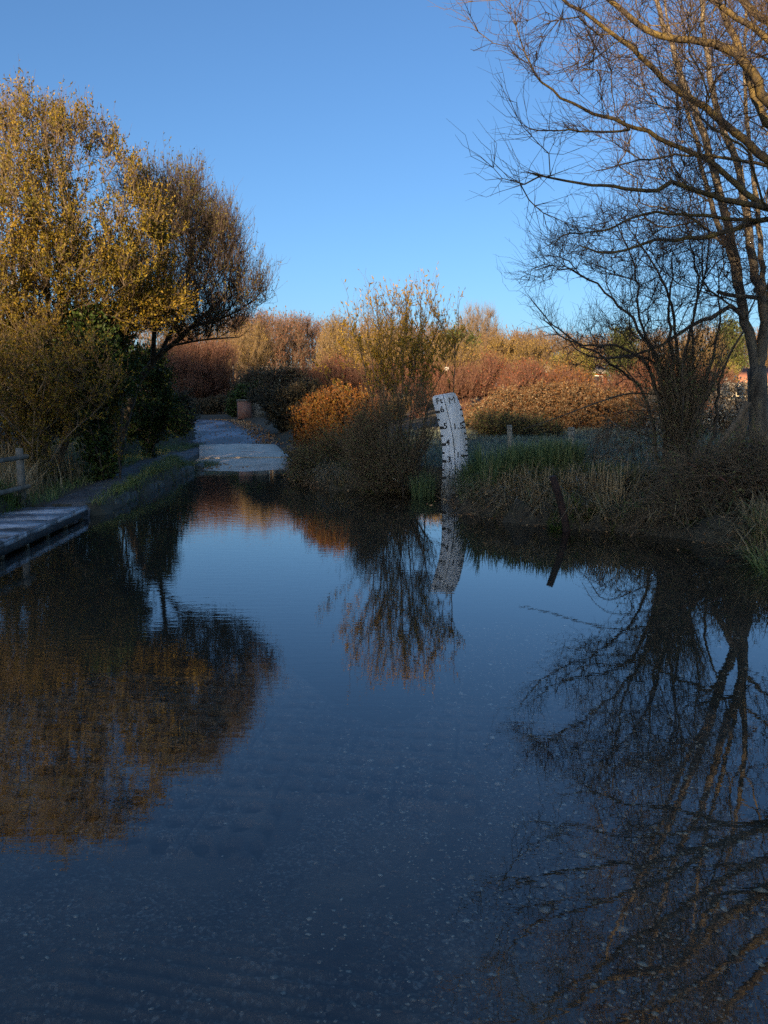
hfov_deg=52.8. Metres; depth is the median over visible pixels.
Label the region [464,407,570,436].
meadow scrub
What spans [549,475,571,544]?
leaning post
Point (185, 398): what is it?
verge bush
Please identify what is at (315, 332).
russet tree
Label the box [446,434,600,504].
rush clump
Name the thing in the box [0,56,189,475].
willow tree
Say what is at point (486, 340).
brown tree
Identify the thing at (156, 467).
verge grass
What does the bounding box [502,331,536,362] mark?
brown tree
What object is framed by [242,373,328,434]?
dark hedge
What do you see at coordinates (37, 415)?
golden shrub
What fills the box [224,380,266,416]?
ivy shrub
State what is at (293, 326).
russet tree
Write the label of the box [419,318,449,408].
brown tree
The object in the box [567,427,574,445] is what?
fence post
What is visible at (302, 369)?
red bush
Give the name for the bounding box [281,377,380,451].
beech shrub
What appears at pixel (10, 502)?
bank plants
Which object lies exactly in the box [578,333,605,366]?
brown tree
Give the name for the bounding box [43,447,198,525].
path
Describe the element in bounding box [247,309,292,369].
russet tree
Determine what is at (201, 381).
red scrub
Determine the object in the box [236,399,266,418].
brick pillar
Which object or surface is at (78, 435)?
elder bush
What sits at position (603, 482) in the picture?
dead grass
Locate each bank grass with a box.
[692,499,767,579]
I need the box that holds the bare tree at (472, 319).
[451,296,508,398]
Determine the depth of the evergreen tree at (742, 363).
87.22 m
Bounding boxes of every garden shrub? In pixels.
[550,351,565,371]
[565,343,599,380]
[709,355,740,383]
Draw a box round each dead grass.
[407,457,697,510]
[656,489,767,568]
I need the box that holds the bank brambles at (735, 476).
[600,407,767,546]
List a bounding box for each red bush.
[279,358,316,387]
[304,348,365,413]
[343,357,406,416]
[382,354,449,418]
[432,357,493,412]
[461,347,525,407]
[494,353,557,403]
[541,361,596,396]
[590,350,667,398]
[696,357,746,412]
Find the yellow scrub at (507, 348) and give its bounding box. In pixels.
[470,330,584,379]
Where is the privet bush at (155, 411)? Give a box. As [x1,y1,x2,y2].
[117,337,196,457]
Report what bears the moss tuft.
on the ground at (300, 593)
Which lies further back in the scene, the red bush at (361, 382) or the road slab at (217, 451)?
the red bush at (361, 382)
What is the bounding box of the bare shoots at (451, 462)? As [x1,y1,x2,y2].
[428,421,470,496]
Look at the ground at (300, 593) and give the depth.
7.32 m
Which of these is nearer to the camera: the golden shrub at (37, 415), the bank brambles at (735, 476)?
the bank brambles at (735, 476)
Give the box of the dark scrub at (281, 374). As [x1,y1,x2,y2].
[225,359,318,402]
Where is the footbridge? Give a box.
[0,505,87,576]
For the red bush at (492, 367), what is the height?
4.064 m
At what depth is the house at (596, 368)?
88.56 m
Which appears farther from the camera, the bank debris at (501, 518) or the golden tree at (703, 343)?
the golden tree at (703, 343)
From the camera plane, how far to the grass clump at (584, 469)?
11.56 m
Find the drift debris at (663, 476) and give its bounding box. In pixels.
[571,454,710,493]
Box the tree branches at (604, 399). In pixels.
[524,333,661,471]
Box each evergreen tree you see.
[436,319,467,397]
[461,324,482,400]
[602,324,640,382]
[707,311,748,367]
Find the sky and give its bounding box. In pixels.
[0,0,767,402]
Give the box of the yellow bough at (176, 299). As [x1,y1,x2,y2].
[81,273,203,478]
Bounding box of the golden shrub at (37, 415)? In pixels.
[0,275,138,484]
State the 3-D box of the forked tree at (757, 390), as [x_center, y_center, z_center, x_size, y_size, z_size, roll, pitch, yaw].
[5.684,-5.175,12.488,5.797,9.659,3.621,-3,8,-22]
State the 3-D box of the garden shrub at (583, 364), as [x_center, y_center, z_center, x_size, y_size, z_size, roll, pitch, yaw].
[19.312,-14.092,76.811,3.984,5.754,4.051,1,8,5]
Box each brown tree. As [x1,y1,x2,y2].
[352,309,386,398]
[370,302,421,397]
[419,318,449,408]
[477,325,516,395]
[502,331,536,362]
[522,326,551,361]
[543,330,582,362]
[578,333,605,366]
[637,327,681,380]
[744,326,767,367]
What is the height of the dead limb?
0.604 m
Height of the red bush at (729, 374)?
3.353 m
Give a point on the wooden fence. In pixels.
(19, 458)
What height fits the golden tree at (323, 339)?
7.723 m
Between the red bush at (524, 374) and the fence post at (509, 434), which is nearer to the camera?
the fence post at (509, 434)
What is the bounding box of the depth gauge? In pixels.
[432,393,467,494]
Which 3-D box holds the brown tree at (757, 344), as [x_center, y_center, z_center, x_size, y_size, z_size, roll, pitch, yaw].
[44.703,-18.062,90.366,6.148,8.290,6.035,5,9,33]
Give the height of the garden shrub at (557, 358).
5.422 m
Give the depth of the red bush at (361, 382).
40.68 m
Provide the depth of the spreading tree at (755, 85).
8.49 m
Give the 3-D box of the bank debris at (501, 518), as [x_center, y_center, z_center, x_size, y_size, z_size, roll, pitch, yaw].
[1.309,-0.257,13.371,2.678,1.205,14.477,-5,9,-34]
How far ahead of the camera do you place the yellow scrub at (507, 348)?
58.68 m
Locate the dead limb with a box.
[719,400,751,442]
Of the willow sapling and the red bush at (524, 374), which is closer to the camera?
the willow sapling
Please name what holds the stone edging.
on the ground at (300, 593)
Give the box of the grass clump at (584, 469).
[488,456,671,496]
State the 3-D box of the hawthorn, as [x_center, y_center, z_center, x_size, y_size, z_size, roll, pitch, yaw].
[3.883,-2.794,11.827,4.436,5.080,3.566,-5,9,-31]
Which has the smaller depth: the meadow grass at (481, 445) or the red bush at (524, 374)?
the meadow grass at (481, 445)
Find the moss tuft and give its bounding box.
[542,492,607,533]
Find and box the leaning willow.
[80,131,289,462]
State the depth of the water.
13.88 m
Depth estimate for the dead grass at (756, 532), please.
8.42 m
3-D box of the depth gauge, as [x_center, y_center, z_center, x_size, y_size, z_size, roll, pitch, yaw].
[1.223,-1.084,14.336,0.674,2.235,0.113,0,8,0]
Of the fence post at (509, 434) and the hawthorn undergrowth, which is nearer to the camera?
the hawthorn undergrowth
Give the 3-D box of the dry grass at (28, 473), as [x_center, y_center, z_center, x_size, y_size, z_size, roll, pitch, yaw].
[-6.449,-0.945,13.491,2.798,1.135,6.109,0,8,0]
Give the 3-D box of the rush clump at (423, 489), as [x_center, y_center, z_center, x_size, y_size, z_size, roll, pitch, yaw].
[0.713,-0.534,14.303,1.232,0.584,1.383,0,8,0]
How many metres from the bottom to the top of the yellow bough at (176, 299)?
3.962 m
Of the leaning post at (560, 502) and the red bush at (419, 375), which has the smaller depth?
the leaning post at (560, 502)
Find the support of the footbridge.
on the ground at (300, 593)
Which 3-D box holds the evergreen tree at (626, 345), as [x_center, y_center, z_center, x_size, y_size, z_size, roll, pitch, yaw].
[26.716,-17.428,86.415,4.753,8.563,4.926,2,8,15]
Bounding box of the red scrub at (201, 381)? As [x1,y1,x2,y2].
[158,333,248,409]
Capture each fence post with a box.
[507,425,511,448]
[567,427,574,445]
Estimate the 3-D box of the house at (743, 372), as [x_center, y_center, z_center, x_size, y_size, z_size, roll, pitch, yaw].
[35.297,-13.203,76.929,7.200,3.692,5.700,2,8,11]
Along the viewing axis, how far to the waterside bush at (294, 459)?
17.23 m
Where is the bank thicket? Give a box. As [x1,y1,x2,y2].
[326,366,445,493]
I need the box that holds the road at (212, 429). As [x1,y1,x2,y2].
[184,419,280,446]
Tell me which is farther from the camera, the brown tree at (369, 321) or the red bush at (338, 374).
the brown tree at (369, 321)
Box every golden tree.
[156,322,204,381]
[192,326,240,379]
[227,315,279,376]
[315,306,356,372]
[678,315,728,368]
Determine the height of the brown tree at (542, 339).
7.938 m
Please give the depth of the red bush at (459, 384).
43.80 m
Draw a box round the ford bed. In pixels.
[0,658,767,1023]
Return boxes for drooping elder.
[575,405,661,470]
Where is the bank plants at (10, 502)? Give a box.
[0,475,34,515]
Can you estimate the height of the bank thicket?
2.740 m
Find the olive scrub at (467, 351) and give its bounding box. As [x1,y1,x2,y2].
[308,326,487,417]
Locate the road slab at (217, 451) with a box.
[199,444,287,458]
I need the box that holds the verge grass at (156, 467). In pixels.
[1,430,222,508]
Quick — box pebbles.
[312,623,767,1020]
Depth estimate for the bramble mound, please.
27.99 m
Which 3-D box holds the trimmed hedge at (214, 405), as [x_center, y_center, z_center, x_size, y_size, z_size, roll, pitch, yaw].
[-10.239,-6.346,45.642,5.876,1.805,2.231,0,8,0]
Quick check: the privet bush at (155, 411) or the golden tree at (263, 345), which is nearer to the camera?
the privet bush at (155, 411)
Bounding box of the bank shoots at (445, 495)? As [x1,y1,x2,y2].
[432,473,459,497]
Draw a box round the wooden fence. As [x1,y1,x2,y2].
[0,448,30,506]
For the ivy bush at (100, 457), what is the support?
on the ground at (300, 593)
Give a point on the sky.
(328, 118)
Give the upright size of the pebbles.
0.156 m
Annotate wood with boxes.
[5,305,767,406]
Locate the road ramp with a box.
[194,458,288,471]
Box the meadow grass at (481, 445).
[325,425,748,502]
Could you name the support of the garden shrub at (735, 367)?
on the ground at (300, 593)
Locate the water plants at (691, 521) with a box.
[613,498,732,529]
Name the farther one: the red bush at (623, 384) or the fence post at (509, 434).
the red bush at (623, 384)
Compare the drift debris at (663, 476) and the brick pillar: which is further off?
the brick pillar
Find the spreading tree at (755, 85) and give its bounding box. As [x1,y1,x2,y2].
[427,0,767,281]
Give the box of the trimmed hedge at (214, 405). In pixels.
[190,392,251,413]
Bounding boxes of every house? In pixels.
[545,363,611,386]
[732,368,767,395]
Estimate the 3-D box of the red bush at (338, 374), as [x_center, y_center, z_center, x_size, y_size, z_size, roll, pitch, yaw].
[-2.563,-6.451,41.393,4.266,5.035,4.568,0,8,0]
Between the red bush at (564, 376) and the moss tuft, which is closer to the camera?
the moss tuft
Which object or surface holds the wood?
on the ground at (300, 593)
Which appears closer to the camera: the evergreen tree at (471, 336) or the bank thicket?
the bank thicket
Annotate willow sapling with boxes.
[312,261,469,490]
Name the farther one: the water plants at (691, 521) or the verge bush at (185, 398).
the verge bush at (185, 398)
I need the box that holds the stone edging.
[114,463,203,503]
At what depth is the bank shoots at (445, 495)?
13.97 m
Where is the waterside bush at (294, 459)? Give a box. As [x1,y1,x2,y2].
[278,415,355,481]
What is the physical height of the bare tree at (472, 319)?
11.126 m
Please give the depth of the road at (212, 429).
30.80 m
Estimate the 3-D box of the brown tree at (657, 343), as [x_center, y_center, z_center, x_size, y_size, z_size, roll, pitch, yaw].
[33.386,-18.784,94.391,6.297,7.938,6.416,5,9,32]
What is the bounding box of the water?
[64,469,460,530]
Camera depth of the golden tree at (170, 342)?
60.01 m
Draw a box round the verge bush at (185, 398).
[169,385,200,438]
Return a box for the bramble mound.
[460,375,660,428]
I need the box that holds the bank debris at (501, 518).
[283,464,767,565]
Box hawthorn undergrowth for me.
[601,299,751,483]
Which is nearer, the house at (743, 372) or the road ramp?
the road ramp
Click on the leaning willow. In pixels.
(210, 230)
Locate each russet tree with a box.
[228,309,271,369]
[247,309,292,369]
[270,311,315,367]
[291,313,325,370]
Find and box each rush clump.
[397,471,441,496]
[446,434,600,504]
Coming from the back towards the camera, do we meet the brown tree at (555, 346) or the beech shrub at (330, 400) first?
the brown tree at (555, 346)
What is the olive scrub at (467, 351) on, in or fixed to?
on the ground at (300, 593)
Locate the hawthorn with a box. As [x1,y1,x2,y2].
[496,166,767,474]
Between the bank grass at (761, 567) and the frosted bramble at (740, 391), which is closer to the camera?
the bank grass at (761, 567)
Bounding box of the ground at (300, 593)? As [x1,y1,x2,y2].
[0,381,767,860]
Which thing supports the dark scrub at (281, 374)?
on the ground at (300, 593)
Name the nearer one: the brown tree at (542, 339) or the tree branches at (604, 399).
the tree branches at (604, 399)
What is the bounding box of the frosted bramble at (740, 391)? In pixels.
[633,372,748,436]
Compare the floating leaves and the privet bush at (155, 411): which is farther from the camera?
the privet bush at (155, 411)
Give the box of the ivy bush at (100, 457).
[22,291,152,481]
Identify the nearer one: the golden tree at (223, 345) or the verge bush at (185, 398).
the verge bush at (185, 398)
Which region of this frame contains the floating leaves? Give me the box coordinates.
[273,475,747,561]
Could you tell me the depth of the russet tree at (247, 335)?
79.87 m
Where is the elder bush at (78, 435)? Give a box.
[0,303,125,437]
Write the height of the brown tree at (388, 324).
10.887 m
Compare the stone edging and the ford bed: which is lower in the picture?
the ford bed
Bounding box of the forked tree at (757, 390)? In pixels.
[574,0,767,457]
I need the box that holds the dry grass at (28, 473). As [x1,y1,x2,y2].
[0,433,90,500]
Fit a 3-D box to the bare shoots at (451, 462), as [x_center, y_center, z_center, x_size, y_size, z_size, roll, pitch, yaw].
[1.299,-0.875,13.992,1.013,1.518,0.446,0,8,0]

